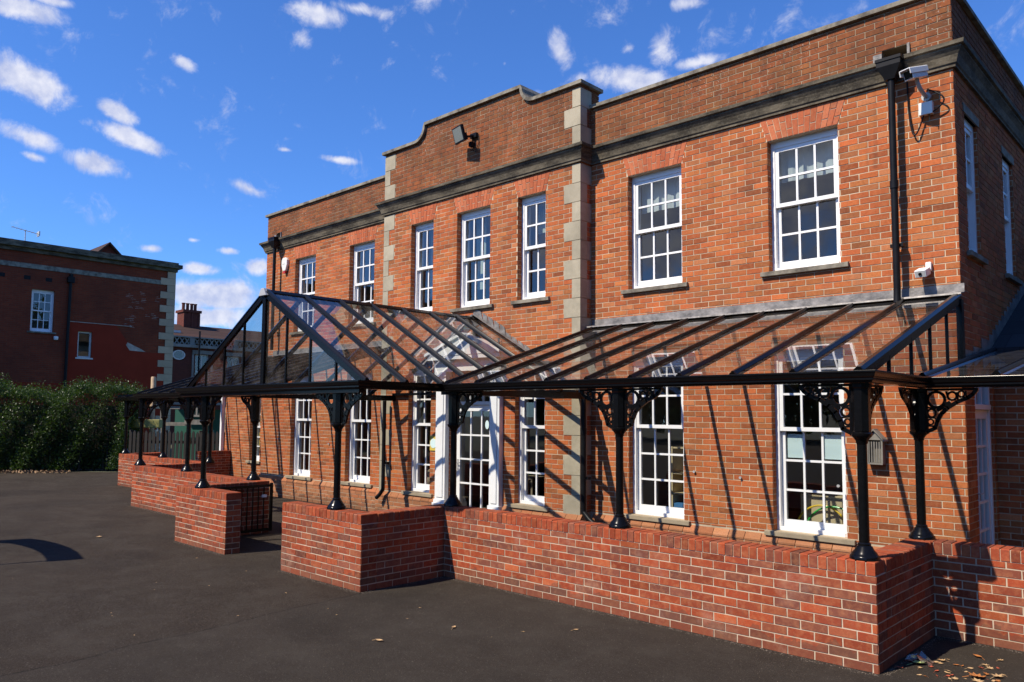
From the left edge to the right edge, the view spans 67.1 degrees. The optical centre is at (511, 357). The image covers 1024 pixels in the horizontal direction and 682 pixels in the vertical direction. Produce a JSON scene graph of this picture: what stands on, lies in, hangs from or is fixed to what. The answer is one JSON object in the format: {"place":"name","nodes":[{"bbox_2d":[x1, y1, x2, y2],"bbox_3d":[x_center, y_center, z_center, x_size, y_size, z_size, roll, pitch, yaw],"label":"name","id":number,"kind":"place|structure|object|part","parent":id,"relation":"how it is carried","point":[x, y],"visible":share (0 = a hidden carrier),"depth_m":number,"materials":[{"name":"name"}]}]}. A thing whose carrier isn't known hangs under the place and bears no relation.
{"place":"outdoors","nodes":[
{"label":"outdoors","id":0,"kind":"place"},
{"bbox_2d":[160,398,225,459],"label":"play house","id":1,"kind":"structure","parent":0,"point":[180,424],"depth_m":29.24,"materials":[{"name":"green wood"}]},
{"bbox_2d":[169,303,261,443],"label":"building","id":2,"kind":"structure","parent":0,"point":[187,327],"depth_m":50.21,"materials":[{"name":"brick"}]},
{"bbox_2d":[173,350,184,359],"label":"oval window","id":3,"kind":"structure","parent":2,"relation":"in","point":[181,351],"depth_m":48.20,"materials":[{"name":"white wood"}]},
{"bbox_2d":[197,331,200,371],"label":"vent pipe","id":4,"kind":"object","parent":2,"relation":"attached to","point":[199,350],"visible":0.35,"depth_m":48.71,"materials":[{"name":"black plastic"}]},
{"bbox_2d":[195,355,207,371],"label":"window","id":5,"kind":"structure","parent":2,"relation":"in","point":[195,355],"depth_m":49.38,"materials":[{"name":"white wood"}]},
{"bbox_2d":[227,356,238,365],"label":"window","id":6,"kind":"structure","parent":2,"relation":"in","point":[227,356],"depth_m":50.91,"materials":[{"name":"white wood"}]},
{"bbox_2d":[0,444,800,511],"bbox_3d":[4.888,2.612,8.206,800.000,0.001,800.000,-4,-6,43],"label":"ground","id":7,"kind":"structure","parent":0,"point":[101,470],"depth_m":25.27,"materials":[{"name":"black asphalt"}]},
{"bbox_2d":[0,373,148,471],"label":"laurel hedge","id":8,"kind":"object","parent":7,"relation":"on","point":[58,433],"visible":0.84,"depth_m":25.01,"materials":[{"name":"green plant"}]},
{"bbox_2d":[0,237,182,452],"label":"neighbour building","id":9,"kind":"structure","parent":7,"relation":"on","point":[122,313],"depth_m":31.24,"materials":[{"name":"red brick"}]},
{"bbox_2d":[11,226,39,240],"bbox_3d":[-19.409,-4.738,30.784,0.320,0.811,1.003,-4,-6,43],"label":"tv aerial","id":10,"kind":"object","parent":9,"relation":"attached to","point":[38,233],"visible":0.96,"depth_m":30.79,"materials":[{"name":"grey metal"}]},
{"bbox_2d":[27,289,55,333],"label":"window","id":11,"kind":"structure","parent":9,"relation":"in","point":[33,330],"depth_m":30.18,"materials":[{"name":"white paint"}]},
{"bbox_2d":[63,274,74,400],"bbox_3d":[-17.589,0.323,30.479,0.180,7.300,0.240,-4,-6,43],"label":"drainpipe","id":12,"kind":"object","parent":9,"relation":"attached to","point":[70,279],"visible":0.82,"depth_m":30.56,"materials":[{"name":"black plastic"}]},
{"bbox_2d":[75,331,92,359],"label":"window","id":13,"kind":"structure","parent":9,"relation":"in","point":[89,349],"depth_m":31.19,"materials":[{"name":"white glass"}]},
{"bbox_2d":[224,397,262,477],"bbox_3d":[-5.260,1.139,23.118,4.821,4.978,5.000,-4,-6,43],"label":"lean to extension","id":14,"kind":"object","parent":7,"relation":"on","point":[238,433],"visible":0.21,"depth_m":22.28,"materials":[{"name":"orange brick"}]},
{"bbox_2d":[245,400,260,463],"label":"window","id":15,"kind":"structure","parent":14,"relation":"in","point":[257,462],"depth_m":21.87,"materials":[{"name":"white paint"}]},
{"bbox_2d":[258,0,1023,554],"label":"school building","id":16,"kind":"structure","parent":7,"relation":"on","point":[740,224],"depth_m":11.12,"materials":[{"name":"red brick"}]},
{"bbox_2d":[268,236,279,349],"bbox_3d":[-5.697,-1.518,18.395,0.280,2.695,0.200,-4,-6,43],"label":"drainpipe","id":17,"kind":"object","parent":16,"relation":"attached to","point":[274,242],"visible":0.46,"depth_m":18.39,"materials":[{"name":"black plastic"}]},
{"bbox_2d":[282,257,288,273],"bbox_3d":[-5.387,-2.177,18.329,0.240,0.375,0.067,-4,-6,43],"label":"alarm box","id":18,"kind":"object","parent":16,"relation":"attached to","point":[285,262],"visible":1,"depth_m":18.28,"materials":[{"name":"white plastic"}]},
{"bbox_2d":[285,376,312,480],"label":"window","id":19,"kind":"structure","parent":16,"relation":"in","point":[299,403],"depth_m":17.79,"materials":[{"name":"white paint"}]},
{"bbox_2d":[289,256,315,334],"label":"window","id":20,"kind":"structure","parent":16,"relation":"in","point":[303,289],"depth_m":18.03,"materials":[{"name":"white paint"}]},
{"bbox_2d":[341,373,372,487],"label":"window","id":21,"kind":"structure","parent":16,"relation":"in","point":[353,477],"depth_m":16.22,"materials":[{"name":"white paint"}]},
{"bbox_2d":[344,241,375,327],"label":"window","id":22,"kind":"structure","parent":16,"relation":"in","point":[357,284],"depth_m":16.46,"materials":[{"name":"white paint"}]},
{"bbox_2d":[375,401,388,498],"bbox_3d":[-2.480,1.773,14.746,0.236,1.876,0.175,-4,-6,43],"label":"drainpipe","id":23,"kind":"object","parent":16,"relation":"attached to","point":[381,491],"visible":0.89,"depth_m":14.68,"materials":[{"name":"black plastic"}]},
{"bbox_2d":[401,368,432,497],"bbox_3d":[-1.642,1.375,14.298,0.850,2.337,0.315,-4,-6,43],"label":"window","id":24,"kind":"structure","parent":16,"relation":"in","point":[416,485],"depth_m":14.46,"materials":[{"name":"white paint"}]},
{"bbox_2d":[404,222,434,317],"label":"window","id":25,"kind":"structure","parent":16,"relation":"in","point":[420,229],"depth_m":14.70,"materials":[{"name":"white paint"}]},
{"bbox_2d":[427,469,429,483],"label":"window sill toys","id":26,"kind":"object","parent":16,"relation":"in","point":[428,478],"depth_m":14.46,"materials":[{"name":"multicoloured wood"}]},
{"bbox_2d":[430,231,433,296],"bbox_3d":[-1.492,-1.809,14.862,0.220,1.300,0.034,-4,-6,43],"label":"curtain","id":27,"kind":"object","parent":16,"relation":"hanging from","point":[431,278],"visible":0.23,"depth_m":14.91,"materials":[{"name":"grey fabric"}]},
{"bbox_2d":[430,436,434,450],"bbox_3d":[-1.411,1.550,13.898,0.200,0.260,0.019,-4,-6,43],"label":"wall notice","id":28,"kind":"object","parent":16,"relation":"attached to","point":[432,443],"depth_m":13.90,"materials":[{"name":"yellow paper"}]},
{"bbox_2d":[452,124,478,151],"bbox_3d":[-0.821,-3.821,13.575,0.381,0.425,0.328,3,-5,-32],"label":"floodlight","id":29,"kind":"object","parent":16,"relation":"attached to","point":[460,135],"visible":1,"depth_m":13.53,"materials":[{"name":"black plastic"}]},
{"bbox_2d":[450,207,493,312],"bbox_3d":[-0.611,-1.704,13.566,1.050,1.787,0.315,-4,-6,43],"label":"window","id":30,"kind":"structure","parent":16,"relation":"in","point":[465,305],"depth_m":13.70,"materials":[{"name":"white paint"}]},
{"bbox_2d":[455,371,489,507],"bbox_3d":[-0.615,1.511,13.358,1.080,2.630,0.164,-4,-6,43],"label":"entrance door","id":31,"kind":"structure","parent":16,"relation":"in","point":[483,405],"depth_m":13.42,"materials":[{"name":"white paint"}]},
{"bbox_2d":[477,218,486,289],"bbox_3d":[-0.557,-1.867,13.976,0.220,1.300,0.034,-4,-6,43],"label":"curtain","id":32,"kind":"object","parent":16,"relation":"hanging from","point":[480,263],"visible":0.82,"depth_m":13.98,"materials":[{"name":"grey fabric"}]},
{"bbox_2d":[508,397,548,511],"bbox_3d":[0.352,1.251,12.408,0.850,2.337,0.315,-4,-6,43],"label":"window","id":33,"kind":"structure","parent":16,"relation":"in","point":[524,498],"depth_m":12.55,"materials":[{"name":"white paint"}]},
{"bbox_2d":[511,193,549,304],"bbox_3d":[0.386,-1.766,12.621,0.820,1.787,0.315,-4,-6,43],"label":"window","id":34,"kind":"structure","parent":16,"relation":"in","point":[527,297],"depth_m":12.76,"materials":[{"name":"white paint"}]},
{"bbox_2d":[528,474,544,494],"bbox_3d":[0.281,2.528,14.265,0.800,0.690,0.600,-4,-6,43],"label":"reception table","id":35,"kind":"object","parent":16,"relation":"on","point":[532,477],"visible":0.13,"depth_m":13.84,"materials":[{"name":"brown wood"}]},
{"bbox_2d":[538,203,545,233],"bbox_3d":[0.527,-2.333,12.981,0.220,0.500,0.034,-4,-6,43],"label":"curtain","id":36,"kind":"object","parent":16,"relation":"hanging from","point":[541,216],"visible":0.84,"depth_m":12.99,"materials":[{"name":"grey fabric"}]},
{"bbox_2d":[114,283,1023,560],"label":"glass canopy","id":37,"kind":"object","parent":16,"relation":"attached to","point":[598,349],"visible":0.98,"depth_m":9.06,"materials":[{"name":"black paint"}]},
{"bbox_2d":[580,399,594,521],"bbox_3d":[1.149,1.562,11.461,0.340,1.884,0.150,-4,-6,43],"label":"drainpipe","id":38,"kind":"object","parent":16,"relation":"attached to","point":[584,478],"visible":0.88,"depth_m":11.49,"materials":[{"name":"black plastic"}]},
{"bbox_2d":[621,166,688,294],"bbox_3d":[2.145,-1.848,11.325,1.120,1.787,0.315,-4,-6,43],"label":"window","id":39,"kind":"structure","parent":16,"relation":"in","point":[638,285],"depth_m":11.44,"materials":[{"name":"white paint"}]},
{"bbox_2d":[624,358,690,525],"bbox_3d":[2.122,1.169,11.102,1.120,2.337,0.315,-4,-6,43],"label":"window","id":40,"kind":"structure","parent":16,"relation":"in","point":[638,506],"depth_m":11.18,"materials":[{"name":"white paint"}]},
{"bbox_2d":[642,177,679,213],"bbox_3d":[2.270,-2.419,11.509,0.780,0.440,0.042,-4,-6,43],"label":"blind","id":41,"kind":"object","parent":16,"relation":"attached to","point":[672,190],"visible":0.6,"depth_m":11.54,"materials":[{"name":"grey fabric"}]},
{"bbox_2d":[671,446,683,507],"bbox_3d":[2.792,2.011,11.491,0.724,1.350,0.410,-4,-6,43],"label":"shelf unit","id":42,"kind":"object","parent":16,"relation":"in","point":[677,488],"visible":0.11,"depth_m":11.66,"materials":[{"name":"brown wood"}]},
{"bbox_2d":[760,127,848,277],"bbox_3d":[3.738,-1.947,9.814,1.115,1.787,0.315,-4,-6,43],"label":"window","id":43,"kind":"structure","parent":16,"relation":"in","point":[780,267],"depth_m":9.88,"materials":[{"name":"white paint"}]},
{"bbox_2d":[781,141,833,182],"bbox_3d":[3.865,-2.533,9.998,0.780,0.410,0.042,-4,-6,43],"label":"blind","id":44,"kind":"object","parent":16,"relation":"attached to","point":[806,157],"visible":0.65,"depth_m":10.03,"materials":[{"name":"grey fabric"}]},
{"bbox_2d":[764,348,856,545],"bbox_3d":[3.715,1.069,9.591,1.115,2.337,0.315,-4,-6,43],"label":"window","id":45,"kind":"structure","parent":16,"relation":"in","point":[783,523],"depth_m":9.68,"materials":[{"name":"white paint"}]},
{"bbox_2d":[787,434,802,457],"bbox_3d":[3.614,1.126,9.805,0.230,0.300,0.002,-4,-6,43],"label":"paper sheet","id":46,"kind":"object","parent":45,"relation":"attached to","point":[795,445],"visible":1,"depth_m":9.81,"materials":[{"name":"white paper"}]},
{"bbox_2d":[824,435,841,459],"bbox_3d":[3.937,1.106,9.499,0.240,0.300,0.002,-4,-6,43],"label":"paper sheet","id":47,"kind":"object","parent":45,"relation":"attached to","point":[832,446],"visible":1,"depth_m":9.49,"materials":[{"name":"white paper"}]},
{"bbox_2d":[798,504,842,519],"bbox_3d":[3.946,2.223,9.828,0.683,0.683,0.084,-4,-6,43],"label":"plastic hoop","id":48,"kind":"object","parent":16,"relation":"in","point":[808,508],"visible":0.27,"depth_m":9.91,"materials":[{"name":"yellow plastic"}]},
{"bbox_2d":[801,492,842,523],"bbox_3d":[4.356,2.184,9.928,1.100,0.800,0.495,-4,-6,43],"label":"storage cupboard","id":49,"kind":"object","parent":16,"relation":"on","point":[832,516],"visible":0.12,"depth_m":9.95,"materials":[{"name":"beige wood"}]},
{"bbox_3d":[4.189,2.170,9.754,1.000,0.700,0.013,-4,-6,43],"label":"door","id":50,"kind":"part","parent":49,"relation":"part of","materials":[{"name":"beige wood"}]},
{"bbox_2d":[807,506,842,520],"bbox_3d":[4.034,2.244,9.686,0.743,0.743,0.084,-4,-6,43],"label":"plastic hoop","id":51,"kind":"object","parent":16,"relation":"in","point":[813,513],"visible":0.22,"depth_m":9.82,"materials":[{"name":"green plastic"}]},
{"bbox_2d":[867,429,887,464],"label":"bird house","id":52,"kind":"structure","parent":16,"relation":"attached to","point":[876,449],"depth_m":8.88,"materials":[{"name":"grey wood"}]},
{"bbox_2d":[875,53,904,302],"bbox_3d":[4.372,-2.028,8.840,0.280,2.850,0.200,-4,-6,43],"label":"drainpipe","id":53,"kind":"object","parent":16,"relation":"attached to","point":[889,68],"visible":0.88,"depth_m":8.83,"materials":[{"name":"black plastic"}]},
{"bbox_2d":[899,54,944,135],"bbox_3d":[4.572,-3.062,8.664,0.442,1.037,0.548,-4,-6,43],"label":"security camera","id":54,"kind":"object","parent":16,"relation":"attached to","point":[926,106],"visible":0.99,"depth_m":8.68,"materials":[{"name":"white plastic"}]},
{"bbox_2d":[903,70,912,79],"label":"lens window","id":55,"kind":"structure","parent":54,"relation":"in","point":[907,75],"depth_m":8.57,"materials":[{"name":"black glass"}]},
{"bbox_2d":[914,262,931,277],"bbox_3d":[4.593,-0.975,8.622,0.134,0.189,0.219,-4,-6,43],"label":"security camera","id":56,"kind":"object","parent":16,"relation":"attached to","point":[926,270],"visible":1,"depth_m":8.57,"materials":[{"name":"white plastic"}]},
{"bbox_2d":[964,118,988,264],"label":"window","id":57,"kind":"structure","parent":16,"relation":"in","point":[972,252],"depth_m":9.23,"materials":[{"name":"white paint"}]},
{"bbox_2d":[974,375,994,543],"bbox_3d":[5.434,1.329,8.966,0.164,2.440,0.860,-4,-6,43],"label":"side door","id":58,"kind":"structure","parent":16,"relation":"in","point":[982,405],"depth_m":9.12,"materials":[{"name":"white paint"}]},
{"bbox_2d":[1002,159,1022,285],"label":"window","id":59,"kind":"structure","parent":16,"relation":"in","point":[1005,167],"depth_m":10.64,"materials":[{"name":"white paint"}]},
{"bbox_2d":[989,283,1023,547],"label":"lean to extension","id":60,"kind":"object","parent":7,"relation":"on","point":[1008,333],"visible":0.75,"depth_m":9.24,"materials":[{"name":"red brick"}]},
{"bbox_2d":[0,472,1023,681],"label":"playground asphalt","id":61,"kind":"structure","parent":0,"point":[102,624],"depth_m":7.07,"materials":[{"name":"grey asphalt"}]},
{"bbox_2d":[0,469,69,473],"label":"leaf litter","id":62,"kind":"object","parent":61,"relation":"on","point":[32,471],"visible":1,"depth_m":24.21,"materials":[{"name":"brown plant"}]},
{"bbox_2d":[128,430,224,459],"bbox_3d":[-9.922,2.904,23.215,3.458,1.400,0.173,0,-4,6],"label":"picket fence","id":63,"kind":"object","parent":61,"relation":"on","point":[197,443],"visible":0.44,"depth_m":23.18,"materials":[{"name":"grey wood"}]},
{"bbox_2d":[118,450,269,554],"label":"brick wall","id":64,"kind":"structure","parent":61,"relation":"on","point":[208,519],"depth_m":12.50,"materials":[{"name":"red brick"}]},
{"bbox_2d":[216,483,272,532],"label":"metal gate","id":65,"kind":"structure","parent":64,"relation":"attached to","point":[270,485],"depth_m":12.37,"materials":[{"name":"black metal"}]},
{"bbox_2d":[219,397,224,449],"bbox_3d":[-8.627,2.293,22.947,0.130,2.600,0.130,-4,-6,43],"label":"white corner post","id":66,"kind":"object","parent":61,"relation":"on","point":[222,419],"visible":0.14,"depth_m":22.94,"materials":[{"name":"paint"}]},
{"bbox_2d":[0,506,1021,681],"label":"grit","id":67,"kind":"object","parent":61,"relation":"on","point":[566,612],"visible":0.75,"depth_m":7.24,"materials":[{"name":"gravel"}]},
{"bbox_2d":[281,501,1023,673],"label":"brick wall","id":68,"kind":"structure","parent":61,"relation":"on","point":[899,600],"depth_m":6.99,"materials":[{"name":"red brick"}]},
{"bbox_2d":[905,654,933,664],"bbox_3d":[3.260,2.402,6.188,0.208,0.072,0.159,-4,-6,43],"label":"plastic wrapper","id":69,"kind":"object","parent":61,"relation":"on","point":[923,659],"visible":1,"depth_m":6.16,"materials":[{"name":"blue plastic"}]},
{"bbox_2d":[962,672,985,676],"bbox_3d":[3.490,2.403,5.817,0.127,0.035,0.118,2,-5,-22],"label":"fallen leaf","id":70,"kind":"object","parent":61,"relation":"on","point":[975,675],"visible":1,"depth_m":5.83,"materials":[{"name":"orange plant"}]},
{"bbox_2d":[0,0,1023,331],"label":"sky","id":71,"kind":"structure","parent":0,"point":[162,130],"materials":[{"name":"blue"}]},
{"label":"lawn","id":72,"kind":"structure","parent":0,"visible":0},
{"bbox_2d":[119,419,162,451],"bbox_3d":[-12.351,2.915,25.650,1.358,1.700,0.282,0,-4,2],"label":"play tray","id":73,"kind":"object","parent":72,"relation":"on","point":[153,423],"visible":0.31,"depth_m":25.56,"materials":[{"name":"yellow plastic"}]},
{"bbox_2d":[148,377,155,452],"bbox_3d":[-12.291,2.239,26.339,0.176,3.150,0.180,-4,-6,43],"label":"timber post","id":74,"kind":"object","parent":72,"relation":"on","point":[153,385],"visible":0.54,"depth_m":26.31,"materials":[{"name":"brown wood"}]}
]}

